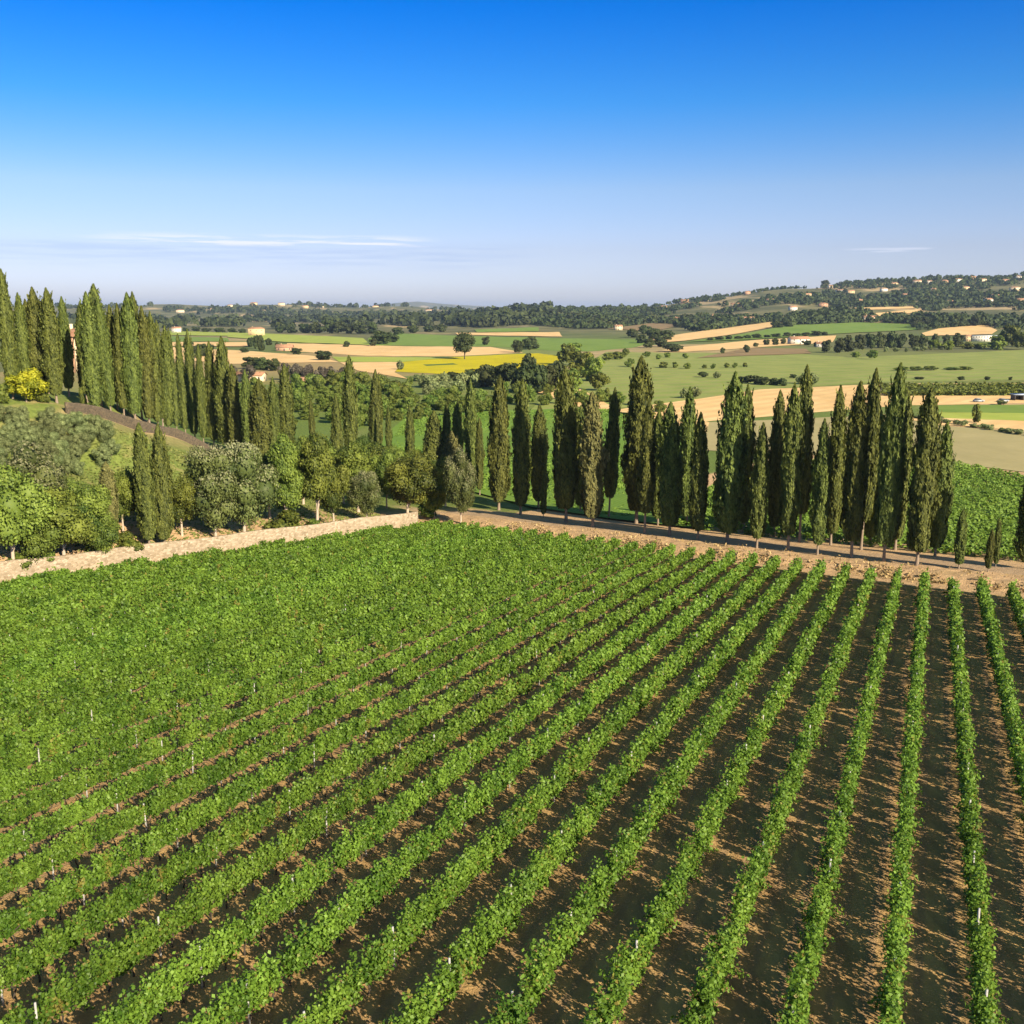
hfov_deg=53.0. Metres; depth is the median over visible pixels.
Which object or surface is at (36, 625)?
vine row
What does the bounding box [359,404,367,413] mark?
young tree
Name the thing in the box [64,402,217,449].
road
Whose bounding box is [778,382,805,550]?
cypress tree
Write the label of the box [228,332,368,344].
lime field
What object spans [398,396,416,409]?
young tree
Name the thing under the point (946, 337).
broadleaf tree
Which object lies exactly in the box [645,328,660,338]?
broadleaf tree
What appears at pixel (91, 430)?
olive tree
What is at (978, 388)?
maize leaves
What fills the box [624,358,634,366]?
bush
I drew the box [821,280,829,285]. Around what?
broadleaf tree
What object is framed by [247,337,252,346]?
broadleaf tree
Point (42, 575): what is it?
vine row
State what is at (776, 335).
broadleaf tree
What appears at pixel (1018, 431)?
bush
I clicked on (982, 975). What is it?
vine row
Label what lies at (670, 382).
meadow
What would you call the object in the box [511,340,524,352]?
broadleaf tree
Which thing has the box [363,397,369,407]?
young tree
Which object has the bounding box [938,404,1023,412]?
grass strip
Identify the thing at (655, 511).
cypress tree
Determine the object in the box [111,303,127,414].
cypress tree
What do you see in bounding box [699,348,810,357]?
ploughed slope
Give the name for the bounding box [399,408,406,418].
young tree
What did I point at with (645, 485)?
cypress tree
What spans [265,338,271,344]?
broadleaf tree
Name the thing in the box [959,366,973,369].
bush
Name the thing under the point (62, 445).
olive tree
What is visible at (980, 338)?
long building
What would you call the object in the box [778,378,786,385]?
bush
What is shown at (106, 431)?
olive tree
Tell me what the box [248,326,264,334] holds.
farmhouse
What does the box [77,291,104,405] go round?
cypress tree
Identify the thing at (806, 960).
vine row
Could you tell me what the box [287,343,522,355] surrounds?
ripe field
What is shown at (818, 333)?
broadleaf tree
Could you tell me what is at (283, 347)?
farmhouse
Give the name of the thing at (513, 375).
broadleaf tree
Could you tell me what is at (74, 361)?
villa
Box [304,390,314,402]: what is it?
young tree
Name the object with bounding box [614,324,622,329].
farmhouse
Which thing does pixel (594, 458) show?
cypress tree
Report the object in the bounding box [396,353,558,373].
sunflower field
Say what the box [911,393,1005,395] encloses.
maize strip
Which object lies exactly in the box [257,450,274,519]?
broadleaf tree
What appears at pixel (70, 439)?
olive tree
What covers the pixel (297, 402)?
young tree
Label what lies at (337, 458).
broadleaf tree
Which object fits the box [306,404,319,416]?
young tree
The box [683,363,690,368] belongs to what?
bush
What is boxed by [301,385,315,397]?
young tree
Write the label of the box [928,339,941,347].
broadleaf tree
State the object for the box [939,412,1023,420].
verge
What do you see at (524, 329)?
green strip
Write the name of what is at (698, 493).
cypress tree
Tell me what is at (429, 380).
scrub bush
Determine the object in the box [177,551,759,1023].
vine row
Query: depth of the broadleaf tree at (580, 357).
554.88 m
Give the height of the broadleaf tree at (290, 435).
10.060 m
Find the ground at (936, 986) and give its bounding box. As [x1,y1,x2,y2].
[0,278,1023,1023]
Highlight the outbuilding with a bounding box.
[815,341,823,346]
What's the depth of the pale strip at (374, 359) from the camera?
772.31 m
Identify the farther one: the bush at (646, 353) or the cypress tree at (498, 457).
the bush at (646, 353)
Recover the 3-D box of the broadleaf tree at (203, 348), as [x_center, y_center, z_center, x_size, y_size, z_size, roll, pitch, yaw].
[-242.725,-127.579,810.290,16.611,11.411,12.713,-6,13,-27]
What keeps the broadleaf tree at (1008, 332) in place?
on the ground at (936, 986)
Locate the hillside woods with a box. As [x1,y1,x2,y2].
[530,271,1023,330]
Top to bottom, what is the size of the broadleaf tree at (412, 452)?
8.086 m
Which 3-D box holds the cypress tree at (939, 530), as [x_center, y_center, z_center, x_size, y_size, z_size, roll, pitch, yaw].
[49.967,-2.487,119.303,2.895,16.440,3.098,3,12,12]
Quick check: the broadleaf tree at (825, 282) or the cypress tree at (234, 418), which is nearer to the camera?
the cypress tree at (234, 418)
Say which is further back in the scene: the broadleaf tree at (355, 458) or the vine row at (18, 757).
the broadleaf tree at (355, 458)
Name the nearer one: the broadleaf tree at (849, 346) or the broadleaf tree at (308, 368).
the broadleaf tree at (308, 368)
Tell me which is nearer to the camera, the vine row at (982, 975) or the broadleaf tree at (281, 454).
the vine row at (982, 975)
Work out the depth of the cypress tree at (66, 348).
166.87 m
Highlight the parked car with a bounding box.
[973,398,984,401]
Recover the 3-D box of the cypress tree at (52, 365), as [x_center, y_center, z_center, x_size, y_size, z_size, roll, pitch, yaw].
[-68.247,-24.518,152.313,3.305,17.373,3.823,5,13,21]
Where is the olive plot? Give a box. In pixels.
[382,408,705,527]
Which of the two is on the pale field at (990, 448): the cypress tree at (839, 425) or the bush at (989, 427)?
the bush at (989, 427)
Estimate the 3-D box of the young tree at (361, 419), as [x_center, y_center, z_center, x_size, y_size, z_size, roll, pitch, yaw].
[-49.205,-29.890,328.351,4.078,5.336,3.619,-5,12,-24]
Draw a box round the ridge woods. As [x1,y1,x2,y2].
[54,300,553,327]
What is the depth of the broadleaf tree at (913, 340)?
988.05 m
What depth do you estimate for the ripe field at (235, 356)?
805.84 m
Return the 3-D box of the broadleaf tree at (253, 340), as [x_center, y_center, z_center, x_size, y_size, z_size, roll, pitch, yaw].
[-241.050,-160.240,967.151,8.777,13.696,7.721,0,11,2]
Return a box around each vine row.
[0,519,439,630]
[0,520,453,640]
[0,521,466,651]
[0,521,479,665]
[0,523,392,620]
[0,524,494,672]
[0,526,508,689]
[0,527,522,702]
[0,529,342,613]
[0,529,538,717]
[0,530,552,734]
[0,531,569,754]
[0,533,587,776]
[0,536,605,800]
[0,537,285,608]
[0,537,622,828]
[0,540,656,900]
[0,541,638,865]
[0,543,675,943]
[0,547,221,602]
[0,547,695,1005]
[0,547,715,1023]
[0,556,149,592]
[0,566,69,588]
[93,547,737,1023]
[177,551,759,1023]
[283,555,780,1023]
[378,556,803,1023]
[470,558,826,1023]
[579,561,851,1023]
[671,565,879,1023]
[771,564,903,1023]
[867,567,933,1023]
[943,576,1014,1023]
[974,574,1023,836]
[1004,578,1023,641]
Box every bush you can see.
[4,367,49,401]
[5,552,32,569]
[43,551,55,561]
[114,530,144,550]
[249,377,263,390]
[264,508,301,528]
[290,372,301,387]
[294,380,305,388]
[304,372,313,385]
[306,518,320,524]
[311,374,324,392]
[323,370,335,385]
[326,377,336,386]
[331,372,340,380]
[339,371,344,379]
[358,371,370,381]
[378,372,388,390]
[384,382,400,392]
[389,380,409,388]
[396,360,403,369]
[401,376,412,388]
[412,374,420,380]
[418,373,428,387]
[418,500,441,517]
[422,383,434,393]
[424,376,436,385]
[432,371,450,382]
[432,381,450,389]
[445,378,453,386]
[451,379,465,391]
[453,372,469,384]
[471,373,479,387]
[503,381,509,393]
[506,393,512,402]
[511,381,520,392]
[527,388,536,401]
[537,392,552,404]
[542,383,554,394]
[574,388,588,401]
[581,397,588,408]
[594,388,608,401]
[602,353,612,359]
[604,388,611,401]
[608,352,618,357]
[614,351,626,359]
[617,391,626,402]
[621,348,629,355]
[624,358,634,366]
[642,351,650,356]
[654,400,666,411]
[659,362,667,367]
[679,387,688,397]
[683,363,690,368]
[691,386,701,397]
[697,371,707,376]
[713,371,720,377]
[742,375,753,382]
[751,375,762,383]
[758,377,770,384]
[769,378,778,384]
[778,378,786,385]
[811,373,819,384]
[909,366,924,369]
[924,366,937,369]
[943,367,958,369]
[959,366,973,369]
[959,420,968,425]
[977,423,990,428]
[986,424,994,429]
[996,400,1007,404]
[1003,428,1012,432]
[1012,428,1023,434]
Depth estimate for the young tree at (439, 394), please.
395.43 m
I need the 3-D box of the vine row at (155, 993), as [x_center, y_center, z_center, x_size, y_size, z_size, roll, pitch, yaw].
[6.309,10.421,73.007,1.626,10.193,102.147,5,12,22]
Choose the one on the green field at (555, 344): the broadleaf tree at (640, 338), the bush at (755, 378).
the broadleaf tree at (640, 338)
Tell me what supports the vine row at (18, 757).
on the ground at (936, 986)
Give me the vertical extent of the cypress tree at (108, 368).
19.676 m
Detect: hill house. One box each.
[788,306,796,310]
[818,303,827,306]
[1009,286,1019,290]
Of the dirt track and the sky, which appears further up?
the sky
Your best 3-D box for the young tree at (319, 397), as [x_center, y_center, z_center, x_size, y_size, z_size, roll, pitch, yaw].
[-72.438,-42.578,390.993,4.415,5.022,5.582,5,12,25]
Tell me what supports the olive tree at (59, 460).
on the ground at (936, 986)
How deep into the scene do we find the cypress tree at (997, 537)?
112.65 m
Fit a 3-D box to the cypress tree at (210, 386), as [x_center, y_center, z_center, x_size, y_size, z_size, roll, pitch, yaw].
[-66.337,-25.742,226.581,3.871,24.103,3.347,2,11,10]
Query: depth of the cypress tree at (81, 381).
167.88 m
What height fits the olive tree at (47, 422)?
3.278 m
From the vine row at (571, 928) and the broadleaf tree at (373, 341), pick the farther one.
the broadleaf tree at (373, 341)
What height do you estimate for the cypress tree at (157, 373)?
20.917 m
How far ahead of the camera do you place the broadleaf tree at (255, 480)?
128.26 m
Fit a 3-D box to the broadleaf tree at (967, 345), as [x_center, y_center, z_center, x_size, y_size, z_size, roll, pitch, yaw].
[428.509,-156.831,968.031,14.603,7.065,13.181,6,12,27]
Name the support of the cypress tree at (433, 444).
on the ground at (936, 986)
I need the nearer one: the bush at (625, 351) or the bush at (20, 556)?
the bush at (20, 556)
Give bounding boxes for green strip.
[171,336,228,341]
[474,327,538,331]
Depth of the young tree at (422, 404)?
370.70 m
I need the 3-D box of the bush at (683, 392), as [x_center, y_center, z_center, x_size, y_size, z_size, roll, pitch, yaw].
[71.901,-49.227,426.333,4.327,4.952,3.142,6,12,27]
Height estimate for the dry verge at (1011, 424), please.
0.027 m
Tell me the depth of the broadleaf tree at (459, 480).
153.46 m
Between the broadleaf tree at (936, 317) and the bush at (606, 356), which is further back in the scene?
the broadleaf tree at (936, 317)
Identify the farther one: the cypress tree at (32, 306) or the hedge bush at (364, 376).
the hedge bush at (364, 376)
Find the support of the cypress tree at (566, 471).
on the ground at (936, 986)
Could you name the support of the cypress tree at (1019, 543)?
on the ground at (936, 986)
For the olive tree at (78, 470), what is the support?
on the ground at (936, 986)
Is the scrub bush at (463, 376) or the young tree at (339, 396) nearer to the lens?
the young tree at (339, 396)
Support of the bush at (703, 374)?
on the meadow
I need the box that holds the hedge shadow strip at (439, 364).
[423,363,456,365]
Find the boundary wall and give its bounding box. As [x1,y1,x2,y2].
[0,511,417,582]
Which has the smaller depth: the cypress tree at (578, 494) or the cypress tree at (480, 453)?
the cypress tree at (578, 494)
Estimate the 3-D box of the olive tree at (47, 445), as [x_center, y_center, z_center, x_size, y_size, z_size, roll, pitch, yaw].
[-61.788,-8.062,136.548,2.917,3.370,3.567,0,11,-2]
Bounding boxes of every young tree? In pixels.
[292,388,306,398]
[294,398,303,409]
[297,410,315,419]
[299,398,313,410]
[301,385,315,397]
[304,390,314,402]
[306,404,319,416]
[315,393,326,403]
[317,386,330,393]
[319,401,329,410]
[324,390,334,404]
[325,409,342,420]
[332,381,343,393]
[335,393,342,402]
[355,381,365,394]
[357,412,364,425]
[358,391,369,402]
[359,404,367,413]
[359,413,367,425]
[360,385,370,393]
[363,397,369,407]
[382,397,388,405]
[382,406,392,416]
[386,388,400,403]
[386,400,395,407]
[389,407,404,420]
[395,399,402,408]
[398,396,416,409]
[399,387,410,397]
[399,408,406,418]
[402,395,416,401]
[412,405,424,418]
[416,402,431,407]
[421,394,437,405]
[423,407,432,416]
[429,398,437,409]
[430,390,445,399]
[434,399,447,410]
[442,401,460,415]
[444,393,454,401]
[445,385,461,394]
[454,396,464,410]
[475,388,487,401]
[476,400,487,412]
[485,396,491,410]
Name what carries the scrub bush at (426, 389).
on the ground at (936, 986)
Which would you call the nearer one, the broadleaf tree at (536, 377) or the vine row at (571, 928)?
the vine row at (571, 928)
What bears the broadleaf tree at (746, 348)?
on the ploughed slope at (763, 351)
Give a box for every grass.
[2,428,380,558]
[466,519,1023,591]
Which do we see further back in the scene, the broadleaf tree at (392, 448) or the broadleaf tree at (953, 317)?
the broadleaf tree at (953, 317)
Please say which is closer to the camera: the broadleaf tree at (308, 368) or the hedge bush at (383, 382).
the hedge bush at (383, 382)
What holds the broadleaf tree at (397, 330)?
on the green field at (555, 344)
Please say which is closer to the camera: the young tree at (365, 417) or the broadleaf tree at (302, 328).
the young tree at (365, 417)
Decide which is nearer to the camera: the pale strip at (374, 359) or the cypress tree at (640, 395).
the cypress tree at (640, 395)
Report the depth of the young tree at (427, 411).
352.29 m
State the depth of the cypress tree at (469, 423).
201.83 m
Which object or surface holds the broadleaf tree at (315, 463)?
on the ground at (936, 986)
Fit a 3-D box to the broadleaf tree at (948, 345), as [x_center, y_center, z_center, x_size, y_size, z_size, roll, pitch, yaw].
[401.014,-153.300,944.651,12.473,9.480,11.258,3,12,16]
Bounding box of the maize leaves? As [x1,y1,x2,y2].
[881,381,1023,395]
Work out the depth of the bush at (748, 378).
514.31 m
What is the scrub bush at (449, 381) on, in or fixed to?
on the ground at (936, 986)
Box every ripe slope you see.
[609,323,673,329]
[653,322,781,341]
[660,335,835,351]
[922,325,996,335]
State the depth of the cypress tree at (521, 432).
161.06 m
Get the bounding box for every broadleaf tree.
[0,462,57,559]
[4,440,68,501]
[17,516,64,562]
[39,485,98,554]
[61,478,112,550]
[82,510,120,553]
[113,465,136,530]
[171,473,200,535]
[181,443,239,535]
[191,327,200,331]
[193,346,203,356]
[194,343,214,355]
[201,328,211,331]
[212,440,280,531]
[213,327,225,331]
[227,328,237,331]
[238,328,245,332]
[239,347,248,352]
[240,364,255,378]
[241,356,257,366]
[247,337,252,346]
[251,335,258,348]
[253,357,269,369]
[256,335,264,350]
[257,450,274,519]
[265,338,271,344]
[265,432,303,510]
[266,358,280,370]
[275,326,285,332]
[277,362,290,375]
[282,431,296,463]
[285,324,297,332]
[288,363,302,376]
[290,348,301,353]
[292,435,306,504]
[296,431,339,519]
[298,323,309,332]
[301,364,313,376]
[308,322,320,332]
[312,463,349,520]
[314,350,331,359]
[314,366,328,376]
[319,319,334,332]
[323,437,336,455]
[327,366,338,372]
[330,321,344,332]
[333,446,346,503]
[339,441,372,511]
[342,323,354,333]
[343,341,349,346]
[345,470,384,516]
[352,321,367,333]
[353,434,370,448]
[366,322,377,333]
[367,440,389,471]
[368,338,377,345]
[370,330,393,343]
[370,449,396,507]
[382,451,438,512]
[385,445,397,452]
[388,333,398,341]
[391,327,403,334]
[392,447,413,458]
[406,449,422,457]
[407,325,418,332]
[418,455,436,474]
[419,480,447,517]
[423,325,433,331]
[433,456,447,505]
[437,324,446,331]
[443,445,477,522]
[447,371,462,380]
[452,331,475,358]
[464,369,475,383]
[474,364,493,386]
[482,336,489,344]
[487,362,510,387]
[506,361,531,389]
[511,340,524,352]
[517,363,547,391]
[521,353,536,366]
[522,338,534,349]
[527,336,539,348]
[545,364,558,388]
[552,360,563,388]
[557,343,575,362]
[561,368,582,391]
[566,343,581,351]
[567,351,593,376]
[580,356,604,380]
[589,371,610,387]
[626,329,638,337]
[636,334,645,342]
[638,325,651,333]
[643,338,654,347]
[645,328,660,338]
[653,337,668,346]
[658,330,674,339]
[662,343,683,351]
[743,344,749,351]
[751,333,761,337]
[763,339,769,344]
[770,321,783,327]
[771,333,781,336]
[771,338,778,344]
[783,320,792,326]
[801,340,810,344]
[810,331,821,335]
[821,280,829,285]
[821,339,831,352]
[833,337,845,352]
[842,335,854,351]
[850,351,860,356]
[852,334,866,349]
[864,333,878,348]
[866,350,877,357]
[876,332,886,347]
[884,331,899,347]
[895,333,906,347]
[907,334,920,347]
[909,317,921,327]
[918,334,928,347]
[921,316,932,324]
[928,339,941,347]
[930,315,942,324]
[931,333,939,341]
[941,314,948,324]
[942,334,950,341]
[942,340,954,349]
[948,314,958,324]
[953,333,964,346]
[957,314,967,326]
[959,342,973,348]
[971,313,980,325]
[972,404,981,421]
[973,343,987,348]
[979,313,989,325]
[989,335,1007,349]
[997,323,1020,345]
[1012,332,1023,348]
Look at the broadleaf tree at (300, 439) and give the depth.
155.62 m
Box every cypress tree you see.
[0,268,20,398]
[13,292,32,375]
[24,286,46,391]
[37,287,65,402]
[57,296,74,396]
[74,301,88,401]
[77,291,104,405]
[88,283,110,406]
[94,296,115,410]
[97,461,119,546]
[105,305,118,409]
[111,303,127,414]
[119,292,142,418]
[129,423,156,542]
[130,291,143,419]
[135,305,157,422]
[147,311,163,423]
[150,422,174,541]
[154,320,163,425]
[159,325,174,426]
[167,327,179,428]
[175,333,187,432]
[183,329,198,437]
[194,344,207,441]
[203,341,218,444]
[212,335,229,444]
[225,364,242,445]
[239,369,252,445]
[248,378,273,457]
[268,377,280,445]
[276,363,295,438]
[308,398,315,433]
[330,394,343,451]
[341,355,358,446]
[367,369,383,443]
[370,405,376,443]
[384,406,392,448]
[404,405,415,454]
[422,410,444,460]
[441,402,450,455]
[441,431,459,463]
[449,399,464,453]
[462,378,477,481]
[475,417,485,494]
[486,375,511,509]
[511,378,532,514]
[530,404,550,508]
[539,472,546,517]
[550,365,581,522]
[575,405,584,510]
[579,391,610,526]
[603,387,621,518]
[619,355,655,523]
[634,402,657,533]
[651,408,662,524]
[655,402,684,535]
[680,387,697,524]
[687,411,708,540]
[709,370,750,543]
[739,383,756,532]
[747,422,769,547]
[767,390,786,536]
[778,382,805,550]
[798,364,814,542]
[808,418,831,554]
[826,385,848,544]
[839,386,857,539]
[841,380,871,557]
[859,367,881,549]
[864,405,884,544]
[873,362,909,561]
[893,387,914,549]
[905,387,942,565]
[929,421,955,556]
[954,509,967,568]
[984,529,994,571]
[993,517,1001,566]
[1012,476,1023,561]
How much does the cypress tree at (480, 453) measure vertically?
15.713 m
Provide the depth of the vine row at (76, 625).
95.37 m
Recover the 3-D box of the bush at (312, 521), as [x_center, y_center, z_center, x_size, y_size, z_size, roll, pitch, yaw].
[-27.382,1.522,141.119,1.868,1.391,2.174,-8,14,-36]
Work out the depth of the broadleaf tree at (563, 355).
679.81 m
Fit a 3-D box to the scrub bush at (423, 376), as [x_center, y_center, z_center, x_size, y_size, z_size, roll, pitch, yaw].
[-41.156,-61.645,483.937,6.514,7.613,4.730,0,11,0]
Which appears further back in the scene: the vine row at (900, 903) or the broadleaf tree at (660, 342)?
the broadleaf tree at (660, 342)
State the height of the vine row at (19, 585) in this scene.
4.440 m
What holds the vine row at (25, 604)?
on the ground at (936, 986)
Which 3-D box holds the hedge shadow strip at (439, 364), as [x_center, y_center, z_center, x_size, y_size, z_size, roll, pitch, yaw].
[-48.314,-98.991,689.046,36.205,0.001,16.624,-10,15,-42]
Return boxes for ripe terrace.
[863,306,913,309]
[866,309,922,315]
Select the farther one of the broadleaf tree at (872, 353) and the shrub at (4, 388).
the broadleaf tree at (872, 353)
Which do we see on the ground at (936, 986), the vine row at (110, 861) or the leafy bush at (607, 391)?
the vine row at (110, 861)
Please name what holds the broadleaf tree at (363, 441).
on the ground at (936, 986)
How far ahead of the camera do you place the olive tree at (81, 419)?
147.07 m
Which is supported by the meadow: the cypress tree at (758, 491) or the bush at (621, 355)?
the bush at (621, 355)
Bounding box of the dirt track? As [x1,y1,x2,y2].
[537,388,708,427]
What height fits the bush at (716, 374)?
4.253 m
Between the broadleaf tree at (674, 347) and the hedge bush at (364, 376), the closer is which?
the hedge bush at (364, 376)
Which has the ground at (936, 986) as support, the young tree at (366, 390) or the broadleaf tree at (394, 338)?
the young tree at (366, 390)
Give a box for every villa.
[69,324,77,372]
[70,333,75,372]
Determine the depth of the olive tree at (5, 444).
129.55 m
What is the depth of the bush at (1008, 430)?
304.33 m
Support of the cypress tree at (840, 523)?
on the ground at (936, 986)
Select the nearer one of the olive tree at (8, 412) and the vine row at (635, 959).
the vine row at (635, 959)
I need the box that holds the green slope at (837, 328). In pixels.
[688,322,916,341]
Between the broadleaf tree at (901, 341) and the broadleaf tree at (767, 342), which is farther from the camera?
the broadleaf tree at (767, 342)
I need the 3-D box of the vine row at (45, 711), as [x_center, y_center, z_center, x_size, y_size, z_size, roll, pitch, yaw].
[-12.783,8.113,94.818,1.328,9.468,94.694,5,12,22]
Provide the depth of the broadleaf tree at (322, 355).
747.19 m
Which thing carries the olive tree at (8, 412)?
on the ground at (936, 986)
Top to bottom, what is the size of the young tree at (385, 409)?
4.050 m
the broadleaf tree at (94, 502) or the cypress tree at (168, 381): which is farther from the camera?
the cypress tree at (168, 381)
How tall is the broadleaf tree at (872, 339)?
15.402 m
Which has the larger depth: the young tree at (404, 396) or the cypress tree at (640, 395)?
the young tree at (404, 396)
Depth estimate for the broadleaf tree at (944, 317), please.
1540.19 m
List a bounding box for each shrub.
[0,382,9,403]
[35,388,49,401]
[78,384,86,403]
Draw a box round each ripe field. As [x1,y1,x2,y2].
[173,347,337,363]
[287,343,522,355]
[340,362,406,378]
[621,383,1023,420]
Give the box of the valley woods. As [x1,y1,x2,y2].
[360,307,720,328]
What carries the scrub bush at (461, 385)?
on the ground at (936, 986)
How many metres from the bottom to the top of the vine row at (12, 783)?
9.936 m
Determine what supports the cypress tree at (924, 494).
on the ground at (936, 986)
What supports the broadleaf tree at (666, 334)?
on the ripe slope at (711, 333)
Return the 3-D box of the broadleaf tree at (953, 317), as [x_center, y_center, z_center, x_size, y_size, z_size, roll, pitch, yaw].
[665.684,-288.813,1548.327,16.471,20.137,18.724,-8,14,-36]
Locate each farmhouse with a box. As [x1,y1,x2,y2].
[171,326,181,331]
[236,371,267,381]
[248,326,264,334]
[275,343,293,350]
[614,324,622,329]
[787,336,809,343]
[964,334,971,340]
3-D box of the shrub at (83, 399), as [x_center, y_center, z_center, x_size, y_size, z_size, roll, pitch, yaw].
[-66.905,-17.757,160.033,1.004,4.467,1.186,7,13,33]
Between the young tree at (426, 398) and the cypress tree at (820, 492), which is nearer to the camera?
the cypress tree at (820, 492)
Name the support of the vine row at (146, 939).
on the ground at (936, 986)
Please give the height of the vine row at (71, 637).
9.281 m
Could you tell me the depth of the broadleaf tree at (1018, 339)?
942.20 m
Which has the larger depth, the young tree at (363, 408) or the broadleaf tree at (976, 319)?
the broadleaf tree at (976, 319)
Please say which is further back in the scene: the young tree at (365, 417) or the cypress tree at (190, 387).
the young tree at (365, 417)
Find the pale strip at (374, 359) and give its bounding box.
[333,357,451,361]
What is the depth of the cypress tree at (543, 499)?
159.28 m
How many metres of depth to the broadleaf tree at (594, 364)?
525.40 m
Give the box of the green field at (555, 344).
[368,333,643,351]
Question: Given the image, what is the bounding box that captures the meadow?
[532,350,1023,408]
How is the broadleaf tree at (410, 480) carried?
on the ground at (936, 986)
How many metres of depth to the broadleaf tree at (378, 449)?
185.74 m
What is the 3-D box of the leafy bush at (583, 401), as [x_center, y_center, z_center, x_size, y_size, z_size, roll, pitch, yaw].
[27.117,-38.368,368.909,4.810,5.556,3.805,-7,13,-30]
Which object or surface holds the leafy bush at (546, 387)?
on the meadow
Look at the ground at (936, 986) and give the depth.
47.13 m
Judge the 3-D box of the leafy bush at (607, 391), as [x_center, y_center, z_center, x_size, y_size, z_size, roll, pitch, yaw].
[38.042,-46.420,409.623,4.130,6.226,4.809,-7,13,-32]
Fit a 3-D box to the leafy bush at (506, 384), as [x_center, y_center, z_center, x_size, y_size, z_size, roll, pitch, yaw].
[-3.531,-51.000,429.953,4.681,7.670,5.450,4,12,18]
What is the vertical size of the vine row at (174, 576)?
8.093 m
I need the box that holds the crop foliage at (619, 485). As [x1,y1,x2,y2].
[392,408,650,516]
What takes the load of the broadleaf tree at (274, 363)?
on the ground at (936, 986)
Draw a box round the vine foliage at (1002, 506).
[676,459,1023,559]
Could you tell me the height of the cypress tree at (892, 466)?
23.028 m
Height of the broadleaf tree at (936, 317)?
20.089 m
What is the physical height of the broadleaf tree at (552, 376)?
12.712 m
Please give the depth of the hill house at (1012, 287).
2475.10 m
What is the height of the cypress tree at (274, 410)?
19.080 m
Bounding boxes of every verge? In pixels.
[884,414,1023,429]
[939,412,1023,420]
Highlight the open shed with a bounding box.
[1009,393,1023,399]
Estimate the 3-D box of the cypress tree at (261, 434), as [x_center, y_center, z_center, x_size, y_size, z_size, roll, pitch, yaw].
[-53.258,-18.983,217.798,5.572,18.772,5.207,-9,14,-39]
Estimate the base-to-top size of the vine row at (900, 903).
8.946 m
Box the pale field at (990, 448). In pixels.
[706,416,1023,471]
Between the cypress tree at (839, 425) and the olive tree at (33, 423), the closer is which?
the cypress tree at (839, 425)
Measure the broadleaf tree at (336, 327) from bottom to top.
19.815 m
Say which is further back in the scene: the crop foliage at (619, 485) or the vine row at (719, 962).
the crop foliage at (619, 485)
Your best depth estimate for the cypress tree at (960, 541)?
111.04 m
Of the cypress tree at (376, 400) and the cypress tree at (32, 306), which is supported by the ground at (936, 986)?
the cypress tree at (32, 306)
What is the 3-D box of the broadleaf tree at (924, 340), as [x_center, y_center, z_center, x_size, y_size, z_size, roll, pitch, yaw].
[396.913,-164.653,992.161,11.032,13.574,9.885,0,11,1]
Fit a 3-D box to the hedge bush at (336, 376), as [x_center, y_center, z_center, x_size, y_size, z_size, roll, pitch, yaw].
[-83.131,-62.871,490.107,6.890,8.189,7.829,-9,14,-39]
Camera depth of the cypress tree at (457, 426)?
207.11 m
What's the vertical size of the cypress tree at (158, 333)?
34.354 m
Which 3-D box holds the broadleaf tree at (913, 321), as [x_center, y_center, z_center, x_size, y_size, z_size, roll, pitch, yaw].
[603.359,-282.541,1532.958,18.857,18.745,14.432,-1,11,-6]
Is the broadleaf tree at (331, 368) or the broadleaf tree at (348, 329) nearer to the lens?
the broadleaf tree at (331, 368)
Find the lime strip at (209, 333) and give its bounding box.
[170,331,247,335]
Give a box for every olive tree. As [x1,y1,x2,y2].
[0,404,3,420]
[0,405,18,422]
[0,424,20,440]
[0,436,11,456]
[0,448,6,456]
[0,456,5,467]
[4,413,29,432]
[11,440,28,452]
[16,405,30,419]
[17,427,37,445]
[25,420,44,429]
[28,425,49,446]
[35,405,60,421]
[36,438,59,456]
[37,416,54,436]
[44,431,59,443]
[47,454,64,469]
[49,420,67,439]
[54,439,69,456]
[57,435,73,447]
[58,413,77,431]
[59,452,76,474]
[67,425,86,442]
[68,444,81,459]
[69,410,90,426]
[71,459,84,475]
[72,432,91,453]
[82,424,99,441]
[86,413,103,425]
[91,445,112,467]
[94,419,115,441]
[98,438,121,455]
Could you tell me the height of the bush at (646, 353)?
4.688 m
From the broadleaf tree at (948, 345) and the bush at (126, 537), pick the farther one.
the broadleaf tree at (948, 345)
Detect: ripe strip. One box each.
[172,342,247,345]
[456,332,560,335]
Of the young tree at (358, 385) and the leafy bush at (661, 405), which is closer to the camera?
the leafy bush at (661, 405)
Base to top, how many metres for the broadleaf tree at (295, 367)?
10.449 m
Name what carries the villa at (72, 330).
on the ground at (936, 986)
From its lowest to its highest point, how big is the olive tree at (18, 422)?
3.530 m
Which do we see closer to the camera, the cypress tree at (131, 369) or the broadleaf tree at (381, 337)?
the cypress tree at (131, 369)
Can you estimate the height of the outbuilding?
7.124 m
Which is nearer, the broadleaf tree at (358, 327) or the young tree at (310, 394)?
the young tree at (310, 394)
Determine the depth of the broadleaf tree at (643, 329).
1461.93 m
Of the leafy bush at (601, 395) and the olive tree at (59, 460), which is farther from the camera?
the leafy bush at (601, 395)
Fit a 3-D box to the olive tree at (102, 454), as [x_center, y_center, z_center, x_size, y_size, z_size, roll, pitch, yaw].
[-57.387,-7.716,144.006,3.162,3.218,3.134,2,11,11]
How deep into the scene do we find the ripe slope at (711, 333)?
1463.19 m
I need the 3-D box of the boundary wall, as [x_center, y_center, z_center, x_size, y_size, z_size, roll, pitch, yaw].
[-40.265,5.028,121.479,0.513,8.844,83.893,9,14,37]
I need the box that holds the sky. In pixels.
[0,0,1023,307]
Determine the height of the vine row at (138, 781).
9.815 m
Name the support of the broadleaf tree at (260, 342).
on the ground at (936, 986)

